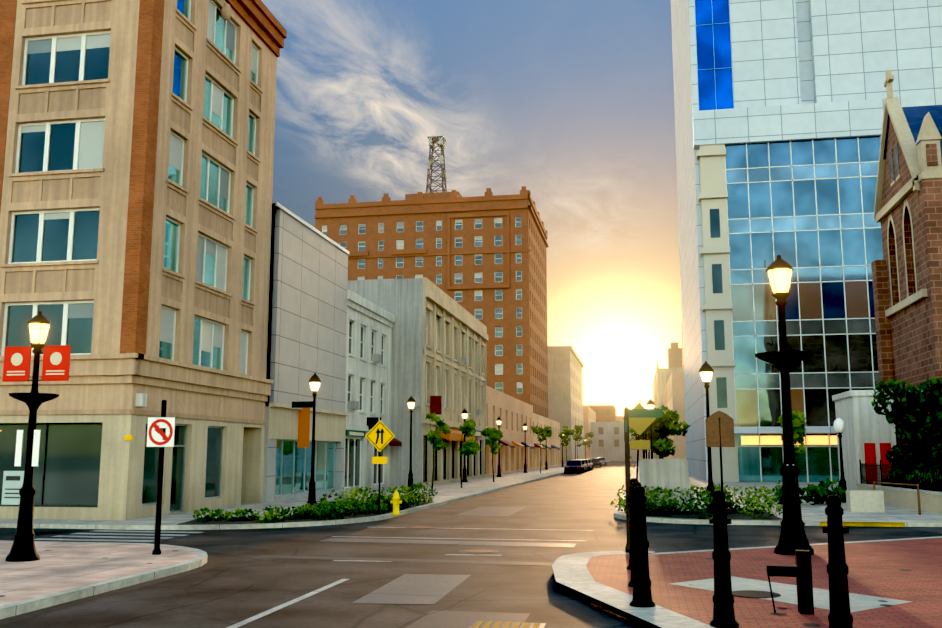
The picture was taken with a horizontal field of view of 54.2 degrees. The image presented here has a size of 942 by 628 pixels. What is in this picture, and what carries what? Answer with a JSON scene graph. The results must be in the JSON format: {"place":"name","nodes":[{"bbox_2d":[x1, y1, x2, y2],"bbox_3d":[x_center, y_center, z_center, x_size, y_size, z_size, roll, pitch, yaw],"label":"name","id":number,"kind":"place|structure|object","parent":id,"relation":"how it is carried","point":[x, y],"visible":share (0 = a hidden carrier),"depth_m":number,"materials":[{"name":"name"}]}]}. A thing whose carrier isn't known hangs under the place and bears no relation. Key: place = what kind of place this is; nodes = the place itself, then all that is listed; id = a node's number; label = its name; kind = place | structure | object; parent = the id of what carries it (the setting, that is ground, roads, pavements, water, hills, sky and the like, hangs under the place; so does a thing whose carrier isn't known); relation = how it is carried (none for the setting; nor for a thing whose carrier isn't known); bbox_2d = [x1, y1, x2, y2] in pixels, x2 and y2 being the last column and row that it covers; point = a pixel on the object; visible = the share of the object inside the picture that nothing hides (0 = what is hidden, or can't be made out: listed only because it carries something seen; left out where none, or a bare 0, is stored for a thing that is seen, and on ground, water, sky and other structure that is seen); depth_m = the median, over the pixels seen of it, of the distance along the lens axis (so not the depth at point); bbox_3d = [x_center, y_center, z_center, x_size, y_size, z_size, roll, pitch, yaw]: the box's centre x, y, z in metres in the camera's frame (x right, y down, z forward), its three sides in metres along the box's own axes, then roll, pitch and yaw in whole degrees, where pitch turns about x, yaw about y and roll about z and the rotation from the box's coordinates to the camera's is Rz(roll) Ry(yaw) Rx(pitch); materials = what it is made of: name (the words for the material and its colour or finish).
{"place":"outdoors","nodes":[
{"label":"outdoors","id":0,"kind":"place"},
{"bbox_2d":[314,186,548,417],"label":"hotel building","id":1,"kind":"structure","parent":0,"point":[482,259],"depth_m":171.56,"materials":[{"name":"brick"}]},
{"bbox_2d":[426,135,446,192],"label":"antenna","id":2,"kind":"object","parent":1,"relation":"on","point":[441,140],"visible":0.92,"depth_m":181.30,"materials":[{"name":"grey metal"}]},
{"bbox_2d":[0,461,941,627],"bbox_3d":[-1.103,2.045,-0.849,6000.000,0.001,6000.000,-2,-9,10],"label":"ground","id":3,"kind":"structure","parent":0,"point":[539,593],"depth_m":18.17,"materials":[{"name":"grey asphalt"}]},
{"bbox_2d":[0,0,286,519],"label":"building","id":4,"kind":"structure","parent":3,"relation":"on","point":[136,160],"depth_m":30.74,"materials":[{"name":"stone"}]},
{"bbox_2d":[1,471,23,504],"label":"poster","id":5,"kind":"object","parent":4,"relation":"attached to","point":[12,483],"visible":0.65,"depth_m":29.05,"materials":[{"name":"grey paper"}]},
{"bbox_2d":[262,202,349,502],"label":"building","id":6,"kind":"structure","parent":3,"relation":"on","point":[307,322],"depth_m":42.95,"materials":[{"name":"white concrete"}]},
{"bbox_2d":[343,290,394,491],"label":"building","id":7,"kind":"structure","parent":3,"relation":"on","point":[368,335],"depth_m":53.07,"materials":[{"name":"white"}]},
{"bbox_2d":[390,490,401,514],"bbox_3d":[-2.473,6.244,30.524,0.356,0.820,0.355,5,-10,-29],"label":"hydrant","id":8,"kind":"object","parent":3,"relation":"on","point":[395,502],"visible":1,"depth_m":30.45,"materials":[{"name":"yellow metal"}]},
{"bbox_2d":[347,277,488,485],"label":"building","id":9,"kind":"structure","parent":3,"relation":"on","point":[438,333],"depth_m":59.97,"materials":[{"name":"beige concrete"}]},
{"bbox_2d":[0,461,941,627],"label":"road wear","id":10,"kind":"object","parent":3,"relation":"on","point":[419,589],"visible":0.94,"depth_m":15.83,"materials":[{"name":"black"}]},
{"bbox_2d":[0,460,941,627],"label":"pavements","id":11,"kind":"structure","parent":3,"relation":"on","point":[682,583],"depth_m":16.33,"materials":[{"name":"grey concrete"}]},
{"bbox_2d":[0,279,559,449],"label":"shop clutter","id":12,"kind":"object","parent":11,"relation":"on","point":[436,403],"visible":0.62,"depth_m":58.91,"materials":[{"name":"red"}]},
{"bbox_2d":[2,255,884,627],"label":"street furniture","id":13,"kind":"object","parent":11,"relation":"on","point":[654,473],"visible":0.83,"depth_m":18.32,"materials":[{"name":"metal"}]},
{"bbox_2d":[7,352,63,375],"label":"banners","id":14,"kind":"object","parent":13,"relation":"attached to","point":[55,358],"visible":1,"depth_m":18.11,"materials":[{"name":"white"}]},
{"bbox_2d":[29,268,844,440],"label":"street lamp lights","id":15,"kind":"object","parent":13,"relation":"on","point":[781,281],"visible":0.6,"depth_m":19.48,"materials":[{"name":"yellow"}]},
{"bbox_2d":[177,502,782,524],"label":"planting beds","id":16,"kind":"object","parent":11,"relation":"on","point":[730,514],"visible":0.52,"depth_m":29.01,"materials":[{"name":"green plant"}]},
{"bbox_2d":[856,459,941,514],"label":"garden wall","id":17,"kind":"structure","parent":11,"relation":"on","point":[919,500],"depth_m":34.28,"materials":[{"name":"concrete"}]},
{"bbox_2d":[34,527,941,627],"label":"road markings","id":18,"kind":"object","parent":3,"relation":"on","point":[451,619],"visible":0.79,"depth_m":13.04,"materials":[{"name":"white paint"}]},
{"bbox_2d":[485,386,559,475],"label":"buildings","id":19,"kind":"structure","parent":3,"relation":"on","point":[513,414],"depth_m":102.71,"materials":[{"name":"beige concrete"}]},
{"bbox_2d":[564,456,632,472],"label":"cars","id":20,"kind":"object","parent":3,"relation":"on","point":[584,465],"visible":0.98,"depth_m":106.86,"materials":[{"name":"grey metal"}]},
{"bbox_2d":[547,324,686,462],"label":"blocks","id":21,"kind":"structure","parent":3,"relation":"on","point":[604,424],"depth_m":205.30,"materials":[{"name":"paint"}]},
{"bbox_2d":[671,0,941,481],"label":"glass office building","id":22,"kind":"structure","parent":3,"relation":"on","point":[779,107],"depth_m":68.36,"materials":[{"name":"blue glass"}]},
{"bbox_2d":[832,70,941,489],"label":"church","id":23,"kind":"structure","parent":3,"relation":"on","point":[907,280],"depth_m":42.81,"materials":[{"name":"brick"}]},
{"bbox_2d":[261,0,682,415],"label":"sky","id":24,"kind":"structure","parent":0,"point":[569,102],"materials":[{"name":"blue"}]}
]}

